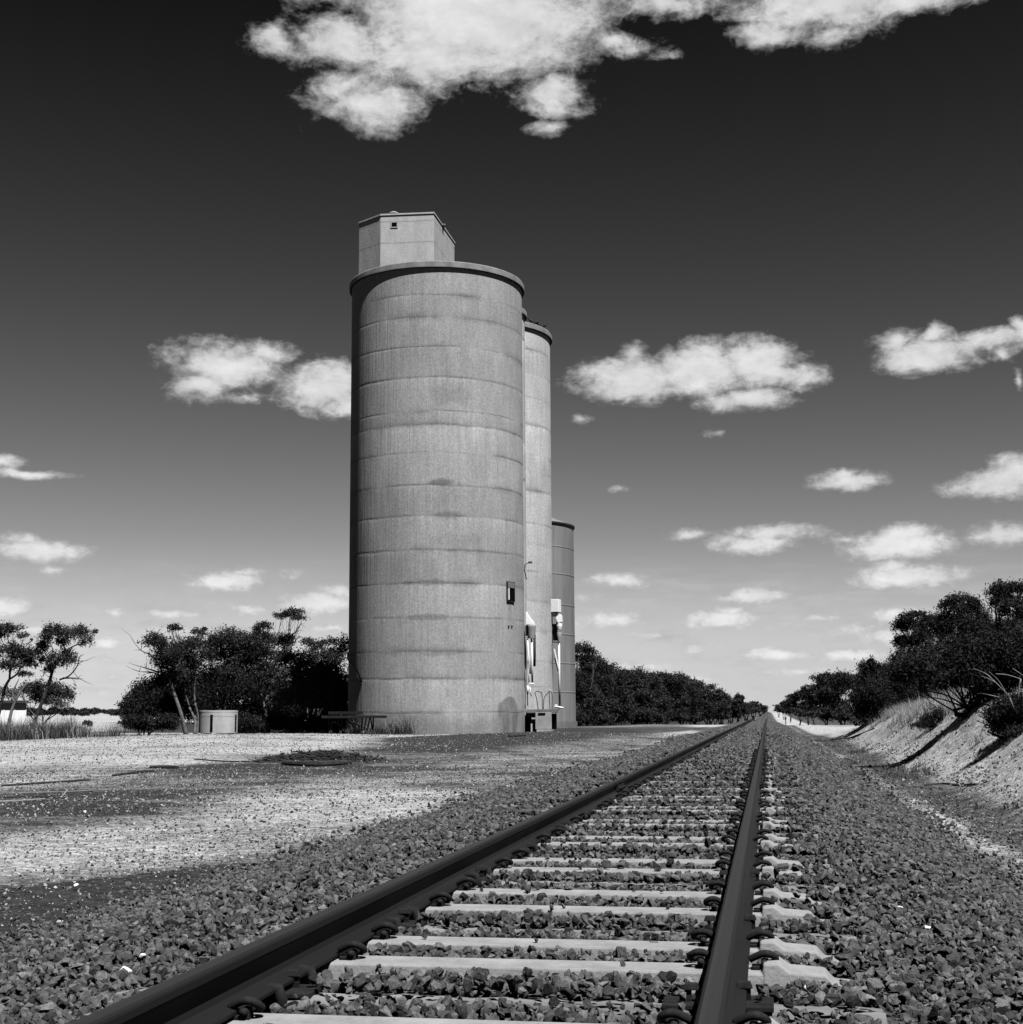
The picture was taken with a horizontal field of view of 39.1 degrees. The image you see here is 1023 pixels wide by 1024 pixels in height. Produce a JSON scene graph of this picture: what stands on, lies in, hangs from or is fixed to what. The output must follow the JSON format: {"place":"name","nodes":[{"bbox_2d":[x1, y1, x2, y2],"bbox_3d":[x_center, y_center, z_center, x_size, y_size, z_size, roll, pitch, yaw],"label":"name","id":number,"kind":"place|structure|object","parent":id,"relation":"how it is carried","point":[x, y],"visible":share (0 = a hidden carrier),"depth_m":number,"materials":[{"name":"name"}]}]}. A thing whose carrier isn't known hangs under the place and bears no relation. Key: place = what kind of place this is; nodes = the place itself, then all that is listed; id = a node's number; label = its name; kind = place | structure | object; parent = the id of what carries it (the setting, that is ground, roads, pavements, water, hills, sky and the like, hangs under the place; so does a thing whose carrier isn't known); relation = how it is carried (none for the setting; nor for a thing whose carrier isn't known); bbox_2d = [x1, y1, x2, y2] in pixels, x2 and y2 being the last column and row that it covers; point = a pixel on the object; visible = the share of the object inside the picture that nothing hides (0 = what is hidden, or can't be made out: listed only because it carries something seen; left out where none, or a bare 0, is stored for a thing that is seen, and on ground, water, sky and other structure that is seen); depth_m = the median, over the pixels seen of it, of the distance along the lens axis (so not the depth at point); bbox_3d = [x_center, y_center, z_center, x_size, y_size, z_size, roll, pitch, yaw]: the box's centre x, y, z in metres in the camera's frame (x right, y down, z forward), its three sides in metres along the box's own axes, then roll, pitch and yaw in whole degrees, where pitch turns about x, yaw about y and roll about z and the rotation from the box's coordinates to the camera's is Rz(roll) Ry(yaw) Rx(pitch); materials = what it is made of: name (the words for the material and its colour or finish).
{"place":"outdoors","nodes":[
{"label":"outdoors","id":0,"kind":"place"},
{"bbox_2d":[0,689,1022,1023],"bbox_3d":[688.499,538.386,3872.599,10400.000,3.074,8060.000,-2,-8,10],"label":"ground","id":1,"kind":"structure","parent":0,"point":[936,751],"depth_m":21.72,"materials":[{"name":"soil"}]},
{"bbox_2d":[0,700,28,725],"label":"shed","id":2,"kind":"structure","parent":1,"relation":"on","point":[20,707],"depth_m":89.94,"materials":[{"name":"white paint"}]},
{"bbox_2d":[7,678,41,725],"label":"dead tree","id":3,"kind":"object","parent":1,"relation":"on","point":[14,702],"visible":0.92,"depth_m":75.10,"materials":[{"name":"grey wood"}]},
{"bbox_2d":[0,620,49,713],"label":"gum tree","id":4,"kind":"object","parent":1,"relation":"on","point":[17,651],"visible":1,"depth_m":86.44,"materials":[{"name":"black plant"}]},
{"bbox_2d":[0,675,79,723],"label":"gum tree","id":5,"kind":"object","parent":1,"relation":"on","point":[57,694],"visible":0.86,"depth_m":94.13,"materials":[{"name":"black plant"}]},
{"bbox_2d":[1,779,90,785],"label":"timber","id":6,"kind":"object","parent":1,"relation":"on","point":[48,782],"visible":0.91,"depth_m":24.09,"materials":[{"name":"black wood"}]},
{"bbox_2d":[0,789,112,793],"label":"stick","id":7,"kind":"object","parent":1,"relation":"on","point":[59,791],"visible":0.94,"depth_m":20.92,"materials":[{"name":"black wood"}]},
{"bbox_2d":[33,620,98,723],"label":"gum tree","id":8,"kind":"object","parent":1,"relation":"on","point":[58,632],"visible":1,"depth_m":87.18,"materials":[{"name":"black plant"}]},
{"bbox_2d":[26,707,150,716],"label":"distant woodland","id":9,"kind":"object","parent":1,"relation":"on","point":[86,711],"visible":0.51,"depth_m":547.40,"materials":[{"name":"black plant"}]},
{"bbox_2d":[115,709,152,734],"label":"shrub","id":10,"kind":"object","parent":1,"relation":"on","point":[139,722],"visible":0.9,"depth_m":88.22,"materials":[{"name":"black plant"}]},
{"bbox_2d":[111,674,202,734],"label":"bush","id":11,"kind":"object","parent":1,"relation":"on","point":[154,703],"visible":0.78,"depth_m":94.04,"materials":[{"name":"black plant"}]},
{"bbox_2d":[120,627,198,734],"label":"gum tree","id":12,"kind":"object","parent":1,"relation":"on","point":[166,657],"visible":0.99,"depth_m":90.55,"materials":[{"name":"grey plant"}]},
{"bbox_2d":[149,765,178,768],"bbox_3d":[-7.495,5.515,31.086,0.828,0.105,0.104,-5,-9,33],"label":"timber","id":13,"kind":"object","parent":1,"relation":"on","point":[163,766],"visible":0.8,"depth_m":31.03,"materials":[{"name":"black wood"}]},
{"bbox_2d":[148,712,181,734],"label":"shrub","id":14,"kind":"object","parent":1,"relation":"on","point":[162,721],"visible":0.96,"depth_m":88.13,"materials":[{"name":"black plant"}]},
{"bbox_2d":[160,622,209,733],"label":"gum tree","id":15,"kind":"object","parent":1,"relation":"on","point":[193,645],"visible":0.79,"depth_m":93.04,"materials":[{"name":"grey plant"}]},
{"bbox_2d":[0,712,426,740],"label":"yard weeds","id":16,"kind":"object","parent":1,"relation":"on","point":[57,732],"visible":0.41,"depth_m":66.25,"materials":[{"name":"grey plant"}]},
{"bbox_2d":[199,710,237,732],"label":"concrete tank","id":17,"kind":"object","parent":1,"relation":"on","point":[218,721],"visible":1,"depth_m":81.55,"materials":[{"name":"white concrete"}]},
{"bbox_2d":[197,624,253,733],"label":"gum tree","id":18,"kind":"object","parent":1,"relation":"on","point":[231,658],"visible":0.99,"depth_m":94.14,"materials":[{"name":"grey plant"}]},
{"bbox_2d":[176,664,285,733],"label":"gum tree","id":19,"kind":"object","parent":1,"relation":"on","point":[244,691],"visible":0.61,"depth_m":101.23,"materials":[{"name":"grey plant"}]},
{"bbox_2d":[194,758,280,762],"bbox_3d":[-6.742,6.035,34.897,3.367,0.062,0.422,-6,-10,37],"label":"pole","id":20,"kind":"object","parent":1,"relation":"on","point":[238,761],"visible":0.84,"depth_m":34.59,"materials":[{"name":"grey wood"}]},
{"bbox_2d":[231,709,268,733],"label":"shrub","id":21,"kind":"object","parent":1,"relation":"on","point":[247,722],"visible":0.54,"depth_m":87.78,"materials":[{"name":"black plant"}]},
{"bbox_2d":[234,605,311,716],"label":"gum tree","id":22,"kind":"object","parent":1,"relation":"on","point":[257,649],"visible":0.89,"depth_m":94.64,"materials":[{"name":"grey plant"}]},
{"bbox_2d":[253,707,294,732],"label":"shrub","id":23,"kind":"object","parent":1,"relation":"on","point":[273,722],"visible":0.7,"depth_m":89.32,"materials":[{"name":"black plant"}]},
{"bbox_2d":[247,659,347,732],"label":"gum tree","id":24,"kind":"object","parent":1,"relation":"on","point":[291,709],"visible":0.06,"depth_m":105.10,"materials":[{"name":"grey plant"}]},
{"bbox_2d":[263,652,347,732],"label":"gum tree","id":25,"kind":"object","parent":1,"relation":"on","point":[317,685],"visible":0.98,"depth_m":87.54,"materials":[{"name":"grey plant"}]},
{"bbox_2d":[281,760,351,766],"bbox_3d":[-4.511,5.612,32.122,1.562,0.175,1.423,-2,-8,10],"label":"log","id":26,"kind":"object","parent":1,"relation":"on","point":[316,763],"visible":0.81,"depth_m":31.75,"materials":[{"name":"black wood"}]},
{"bbox_2d":[248,749,385,762],"bbox_3d":[-4.503,6.080,35.794,2.926,0.396,4.356,-2,-8,10],"label":"brush heap","id":27,"kind":"object","parent":1,"relation":"on","point":[320,755],"visible":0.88,"depth_m":35.38,"materials":[{"name":"black plant"}]},
{"bbox_2d":[298,632,348,714],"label":"gum tree","id":28,"kind":"object","parent":1,"relation":"on","point":[341,650],"visible":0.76,"depth_m":98.42,"materials":[{"name":"grey plant"}]},
{"bbox_2d":[312,707,347,733],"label":"shrub","id":29,"kind":"object","parent":1,"relation":"on","point":[324,726],"visible":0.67,"depth_m":87.19,"materials":[{"name":"black plant"}]},
{"bbox_2d":[321,711,386,733],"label":"picnic table","id":30,"kind":"object","parent":1,"relation":"on","point":[356,712],"visible":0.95,"depth_m":72.11,"materials":[{"name":"metal"}]},
{"bbox_2d":[69,713,764,1023],"bbox_3d":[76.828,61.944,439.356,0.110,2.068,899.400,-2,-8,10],"label":"rail","id":31,"kind":"object","parent":1,"relation":"on","point":[208,992],"visible":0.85,"depth_m":4.10,"materials":[{"name":"metal"}]},
{"bbox_2d":[348,211,524,734],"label":"grain silo","id":32,"kind":"object","parent":1,"relation":"on","point":[436,595],"visible":0.98,"depth_m":77.84,"materials":[{"name":"concrete"}]},
{"bbox_2d":[525,612,535,705],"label":"grain spout","id":33,"kind":"object","parent":32,"relation":"attached to","point":[530,628],"visible":1,"depth_m":84.50,"materials":[{"name":"white paint"}]},
{"bbox_2d":[108,964,886,1023],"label":"stones","id":34,"kind":"object","parent":1,"relation":"on","point":[281,995],"visible":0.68,"depth_m":3.60,"materials":[{"name":"stone"}]},
{"bbox_2d":[221,996,778,1023],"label":"concrete sleeper","id":35,"kind":"object","parent":1,"relation":"on","point":[246,1014],"visible":0.69,"depth_m":3.31,"materials":[{"name":"concrete"}]},
{"bbox_2d":[0,726,1022,1023],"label":"ballast stones","id":36,"kind":"object","parent":1,"relation":"on","point":[864,840],"visible":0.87,"depth_m":5.57,"materials":[{"name":"grey gravel"}]},
{"bbox_2d":[522,308,526,714],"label":"grain silo","id":37,"kind":"object","parent":1,"relation":"on","point":[524,315],"visible":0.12,"depth_m":86.67,"materials":[{"name":"concrete"}]},
{"bbox_2d":[525,322,553,731],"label":"grain silo","id":38,"kind":"object","parent":1,"relation":"on","point":[538,341],"visible":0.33,"depth_m":90.40,"materials":[{"name":"concrete"}]},
{"bbox_2d":[551,599,562,709],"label":"grain spout","id":39,"kind":"object","parent":38,"relation":"attached to","point":[555,611],"visible":0.98,"depth_m":90.80,"materials":[{"name":"white paint"}]},
{"bbox_2d":[525,691,557,731],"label":"loading platform","id":40,"kind":"structure","parent":1,"relation":"on","point":[545,718],"depth_m":83.09,"materials":[{"name":"metal"}]},
{"bbox_2d":[262,905,856,951],"bbox_3d":[0.141,1.476,4.780,1.960,0.288,0.292,-2,-8,10],"label":"timber sleeper","id":41,"kind":"object","parent":1,"relation":"on","point":[406,922],"visible":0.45,"depth_m":4.74,"materials":[{"name":"wood"}]},
{"bbox_2d":[552,518,576,727],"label":"silo","id":42,"kind":"object","parent":1,"relation":"on","point":[563,562],"visible":0.23,"depth_m":105.39,"materials":[{"name":"concrete"}]},
{"bbox_2d":[300,941,849,996],"bbox_3d":[0.035,1.359,4.034,1.840,0.288,0.208,-2,-8,10],"label":"concrete sleeper","id":43,"kind":"object","parent":1,"relation":"on","point":[772,969],"visible":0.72,"depth_m":3.99,"materials":[{"name":"concrete"}]},
{"bbox_2d":[694,719,766,1023],"bbox_3d":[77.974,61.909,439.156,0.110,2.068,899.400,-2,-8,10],"label":"rail","id":44,"kind":"object","parent":43,"relation":"on","point":[722,999],"visible":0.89,"depth_m":4.04,"materials":[{"name":"metal"}]},
{"bbox_2d":[342,922,838,970],"bbox_3d":[0.094,1.417,4.426,1.840,0.288,0.208,-2,-8,10],"label":"concrete sleeper","id":45,"kind":"object","parent":1,"relation":"on","point":[768,940],"visible":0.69,"depth_m":4.38,"materials":[{"name":"concrete"}]},
{"bbox_2d":[575,639,611,725],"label":"gum tree","id":46,"kind":"object","parent":1,"relation":"on","point":[584,714],"visible":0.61,"depth_m":120.70,"materials":[{"name":"grey plant"}]},
{"bbox_2d":[576,642,622,725],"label":"gum tree","id":47,"kind":"object","parent":1,"relation":"on","point":[601,676],"visible":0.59,"depth_m":124.19,"materials":[{"name":"grey plant"}]},
{"bbox_2d":[368,865,838,899],"bbox_3d":[0.373,1.645,6.048,1.960,0.288,0.292,-2,-8,10],"label":"timber sleeper","id":48,"kind":"object","parent":1,"relation":"on","point":[488,871],"visible":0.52,"depth_m":6.01,"materials":[{"name":"wood"}]},
{"bbox_2d":[403,892,826,930],"bbox_3d":[0.232,1.520,5.179,1.840,0.288,0.208,-2,-8,10],"label":"concrete sleeper","id":49,"kind":"object","parent":1,"relation":"on","point":[772,908],"visible":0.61,"depth_m":5.13,"materials":[{"name":"concrete"}]},
{"bbox_2d":[598,662,639,724],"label":"gum tree","id":50,"kind":"object","parent":1,"relation":"on","point":[622,690],"visible":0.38,"depth_m":128.30,"materials":[{"name":"grey plant"}]},
{"bbox_2d":[438,843,827,865],"bbox_3d":[0.601,1.836,7.304,1.960,0.288,0.292,-2,-8,10],"label":"timber sleeper","id":51,"kind":"object","parent":1,"relation":"on","point":[532,846],"visible":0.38,"depth_m":7.34,"materials":[{"name":"wood"}]},
{"bbox_2d":[435,877,832,912],"bbox_3d":[0.314,1.582,5.637,1.840,0.288,0.208,-2,-8,10],"label":"concrete sleeper","id":52,"kind":"object","parent":1,"relation":"on","point":[769,889],"visible":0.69,"depth_m":5.59,"materials":[{"name":"concrete"}]},
{"bbox_2d":[622,664,662,724],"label":"gum tree","id":53,"kind":"object","parent":1,"relation":"on","point":[638,684],"visible":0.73,"depth_m":135.63,"materials":[{"name":"grey plant"}]},
{"bbox_2d":[484,857,802,884],"bbox_3d":[0.457,1.703,6.476,1.840,0.288,0.208,-2,-8,10],"label":"concrete sleeper","id":54,"kind":"object","parent":1,"relation":"on","point":[767,866],"visible":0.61,"depth_m":6.44,"materials":[{"name":"concrete"}]},
{"bbox_2d":[487,821,817,838],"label":"timber sleeper","id":55,"kind":"object","parent":1,"relation":"on","point":[561,825],"visible":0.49,"depth_m":8.55,"materials":[{"name":"wood"}]},
{"bbox_2d":[640,671,674,724],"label":"gum tree","id":56,"kind":"object","parent":1,"relation":"on","point":[661,715],"visible":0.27,"depth_m":143.35,"materials":[{"name":"grey plant"}]},
{"bbox_2d":[500,848,815,874],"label":"concrete sleeper","id":57,"kind":"object","parent":1,"relation":"on","point":[765,854],"visible":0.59,"depth_m":6.86,"materials":[{"name":"concrete"}]},
{"bbox_2d":[533,833,792,854],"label":"concrete sleeper","id":58,"kind":"object","parent":1,"relation":"on","point":[763,841],"visible":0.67,"depth_m":7.67,"materials":[{"name":"concrete"}]},
{"bbox_2d":[648,670,691,724],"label":"gum tree","id":59,"kind":"object","parent":1,"relation":"on","point":[676,689],"visible":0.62,"depth_m":152.94,"materials":[{"name":"grey plant"}]},
{"bbox_2d":[550,827,796,842],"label":"concrete sleeper","id":60,"kind":"object","parent":1,"relation":"on","point":[769,834],"visible":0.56,"depth_m":8.10,"materials":[{"name":"concrete"}]},
{"bbox_2d":[569,816,787,832],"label":"concrete sleeper","id":61,"kind":"object","parent":1,"relation":"on","point":[765,821],"visible":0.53,"depth_m":8.96,"materials":[{"name":"concrete"}]},
{"bbox_2d":[661,670,702,724],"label":"gum tree","id":62,"kind":"object","parent":1,"relation":"on","point":[695,696],"visible":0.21,"depth_m":164.98,"materials":[{"name":"grey plant"}]},
{"bbox_2d":[578,812,786,823],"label":"concrete sleeper","id":63,"kind":"object","parent":1,"relation":"on","point":[703,821],"visible":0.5,"depth_m":9.38,"materials":[{"name":"concrete"}]},
{"bbox_2d":[596,803,786,814],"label":"concrete sleeper","id":64,"kind":"object","parent":1,"relation":"on","point":[769,809],"visible":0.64,"depth_m":10.23,"materials":[{"name":"concrete"}]},
{"bbox_2d":[600,799,787,809],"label":"concrete sleeper","id":65,"kind":"object","parent":1,"relation":"on","point":[609,802],"visible":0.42,"depth_m":10.69,"materials":[{"name":"concrete"}]},
{"bbox_2d":[614,793,783,803],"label":"concrete sleeper","id":66,"kind":"object","parent":1,"relation":"on","point":[744,795],"visible":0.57,"depth_m":11.50,"materials":[{"name":"concrete"}]},
{"bbox_2d":[682,678,716,724],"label":"gum tree","id":67,"kind":"object","parent":1,"relation":"on","point":[705,708],"visible":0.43,"depth_m":178.60,"materials":[{"name":"grey plant"}]},
{"bbox_2d":[615,790,784,798],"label":"concrete sleeper","id":68,"kind":"object","parent":1,"relation":"on","point":[627,792],"visible":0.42,"depth_m":11.98,"materials":[{"name":"concrete"}]},
{"bbox_2d":[628,785,780,795],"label":"concrete sleeper","id":69,"kind":"object","parent":1,"relation":"on","point":[766,787],"visible":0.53,"depth_m":12.78,"materials":[{"name":"concrete"}]},
{"bbox_2d":[633,783,776,789],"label":"concrete sleeper","id":70,"kind":"object","parent":1,"relation":"on","point":[639,784],"visible":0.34,"depth_m":13.26,"materials":[{"name":"concrete"}]},
{"bbox_2d":[696,683,728,724],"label":"gum tree","id":71,"kind":"object","parent":1,"relation":"on","point":[712,695],"visible":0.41,"depth_m":196.15,"materials":[{"name":"grey plant"}]},
{"bbox_2d":[643,776,781,782],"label":"concrete sleeper","id":72,"kind":"object","parent":1,"relation":"on","point":[651,778],"visible":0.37,"depth_m":14.61,"materials":[{"name":"concrete"}]},
{"bbox_2d":[713,686,731,724],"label":"gum tree","id":73,"kind":"object","parent":1,"relation":"on","point":[725,697],"visible":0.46,"depth_m":215.41,"materials":[{"name":"grey plant"}]},
{"bbox_2d":[726,697,744,723],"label":"gum tree","id":74,"kind":"object","parent":1,"relation":"on","point":[734,713],"visible":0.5,"depth_m":244.35,"materials":[{"name":"grey plant"}]},
{"bbox_2d":[732,692,747,721],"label":"gum tree","id":75,"kind":"object","parent":1,"relation":"on","point":[742,697],"visible":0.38,"depth_m":278.36,"materials":[{"name":"grey plant"}]},
{"bbox_2d":[743,702,757,720],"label":"gum tree","id":76,"kind":"object","parent":1,"relation":"on","point":[750,710],"visible":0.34,"depth_m":332.04,"materials":[{"name":"grey plant"}]},
{"bbox_2d":[781,694,795,722],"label":"gum tree","id":77,"kind":"object","parent":1,"relation":"on","point":[785,710],"visible":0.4,"depth_m":330.57,"materials":[{"name":"grey plant"}]},
{"bbox_2d":[784,690,803,724],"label":"gum tree","id":78,"kind":"object","parent":1,"relation":"on","point":[792,704],"visible":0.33,"depth_m":262.13,"materials":[{"name":"grey plant"}]},
{"bbox_2d":[791,684,821,724],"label":"gum tree","id":79,"kind":"object","parent":1,"relation":"on","point":[804,693],"visible":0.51,"depth_m":208.55,"materials":[{"name":"grey plant"}]},
{"bbox_2d":[801,669,846,724],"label":"gum tree","id":80,"kind":"object","parent":1,"relation":"on","point":[819,680],"visible":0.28,"depth_m":169.42,"materials":[{"name":"grey plant"}]},
{"bbox_2d":[810,670,851,724],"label":"gum tree","id":81,"kind":"object","parent":1,"relation":"on","point":[829,691],"visible":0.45,"depth_m":140.12,"materials":[{"name":"grey plant"}]},
{"bbox_2d":[826,667,869,725],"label":"gum tree","id":82,"kind":"object","parent":1,"relation":"on","point":[842,710],"visible":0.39,"depth_m":115.63,"materials":[{"name":"grey plant"}]},
{"bbox_2d":[845,674,902,721],"bbox_3d":[14.678,7.513,58.026,2.617,2.012,3.800,-2,-8,10],"label":"bush","id":83,"kind":"object","parent":1,"relation":"on","point":[873,697],"visible":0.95,"depth_m":57.09,"materials":[{"name":"black plant"}]},
{"bbox_2d":[847,654,918,719],"bbox_3d":[15.392,7.349,59.639,3.163,2.897,2.484,-2,-8,10],"label":"gum tree","id":84,"kind":"object","parent":1,"relation":"on","point":[872,667],"visible":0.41,"depth_m":59.39,"materials":[{"name":"black plant"}]},
{"bbox_2d":[815,714,1022,810],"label":"weeds","id":85,"kind":"object","parent":1,"relation":"on","point":[928,770],"visible":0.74,"depth_m":26.80,"materials":[{"name":"grey plant"}]},
{"bbox_2d":[886,609,953,702],"bbox_3d":[14.978,5.423,52.509,2.389,3.911,2.397,-6,-10,36],"label":"gum tree","id":86,"kind":"object","parent":1,"relation":"on","point":[907,622],"visible":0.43,"depth_m":52.61,"materials":[{"name":"black plant"}]},
{"bbox_2d":[890,678,968,706],"bbox_3d":[18.270,7.384,60.818,7.134,2.708,3.475,-2,-8,10],"label":"gum tree","id":87,"kind":"object","parent":1,"relation":"on","point":[907,697],"visible":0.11,"depth_m":60.15,"materials":[{"name":"black plant"}]},
{"bbox_2d":[908,703,952,731],"bbox_3d":[10.182,4.996,34.593,1.377,0.856,1.220,-2,-8,10],"label":"bush","id":88,"kind":"object","parent":1,"relation":"on","point":[928,721],"visible":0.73,"depth_m":34.30,"materials":[{"name":"black plant"}]},
{"bbox_2d":[868,686,1022,752],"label":"dry grass","id":89,"kind":"structure","parent":1,"relation":"on","point":[912,709],"depth_m":40.94,"materials":[{"name":"grey plant"}]},
{"bbox_2d":[924,782,976,785],"bbox_3d":[6.601,4.108,21.725,0.418,0.158,2.676,-1,-8,6],"label":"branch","id":90,"kind":"object","parent":1,"relation":"on","point":[954,784],"visible":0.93,"depth_m":22.55,"materials":[{"name":"black wood"}]},
{"bbox_2d":[882,613,1022,718],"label":"gum tree","id":91,"kind":"object","parent":1,"relation":"on","point":[949,662],"visible":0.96,"depth_m":29.24,"materials":[{"name":"black plant"}]},
{"bbox_2d":[928,590,997,693],"bbox_3d":[15.519,4.837,49.446,2.289,4.342,2.296,4,-9,-30],"label":"gum tree","id":92,"kind":"object","parent":1,"relation":"on","point":[972,609],"visible":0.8,"depth_m":49.39,"materials":[{"name":"black plant"}]},
{"bbox_2d":[955,613,1022,639],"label":"gum tree","id":93,"kind":"object","parent":1,"relation":"on","point":[1000,625],"visible":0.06,"depth_m":54.29,"materials":[{"name":"black plant"}]},
{"bbox_2d":[977,687,1022,741],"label":"bush","id":94,"kind":"object","parent":1,"relation":"on","point":[1001,717],"visible":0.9,"depth_m":23.74,"materials":[{"name":"black plant"}]},
{"bbox_2d":[973,668,1022,714],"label":"dead branch","id":95,"kind":"object","parent":94,"relation":"attached to","point":[1012,706],"visible":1,"depth_m":23.49,"materials":[{"name":"grey wood"}]},
{"bbox_2d":[982,578,1022,643],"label":"gum tree","id":96,"kind":"object","parent":1,"relation":"on","point":[1003,598],"visible":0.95,"depth_m":43.32,"materials":[{"name":"black plant"}]},
{"bbox_2d":[0,0,1022,715],"label":"sky","id":97,"kind":"structure","parent":0,"point":[770,252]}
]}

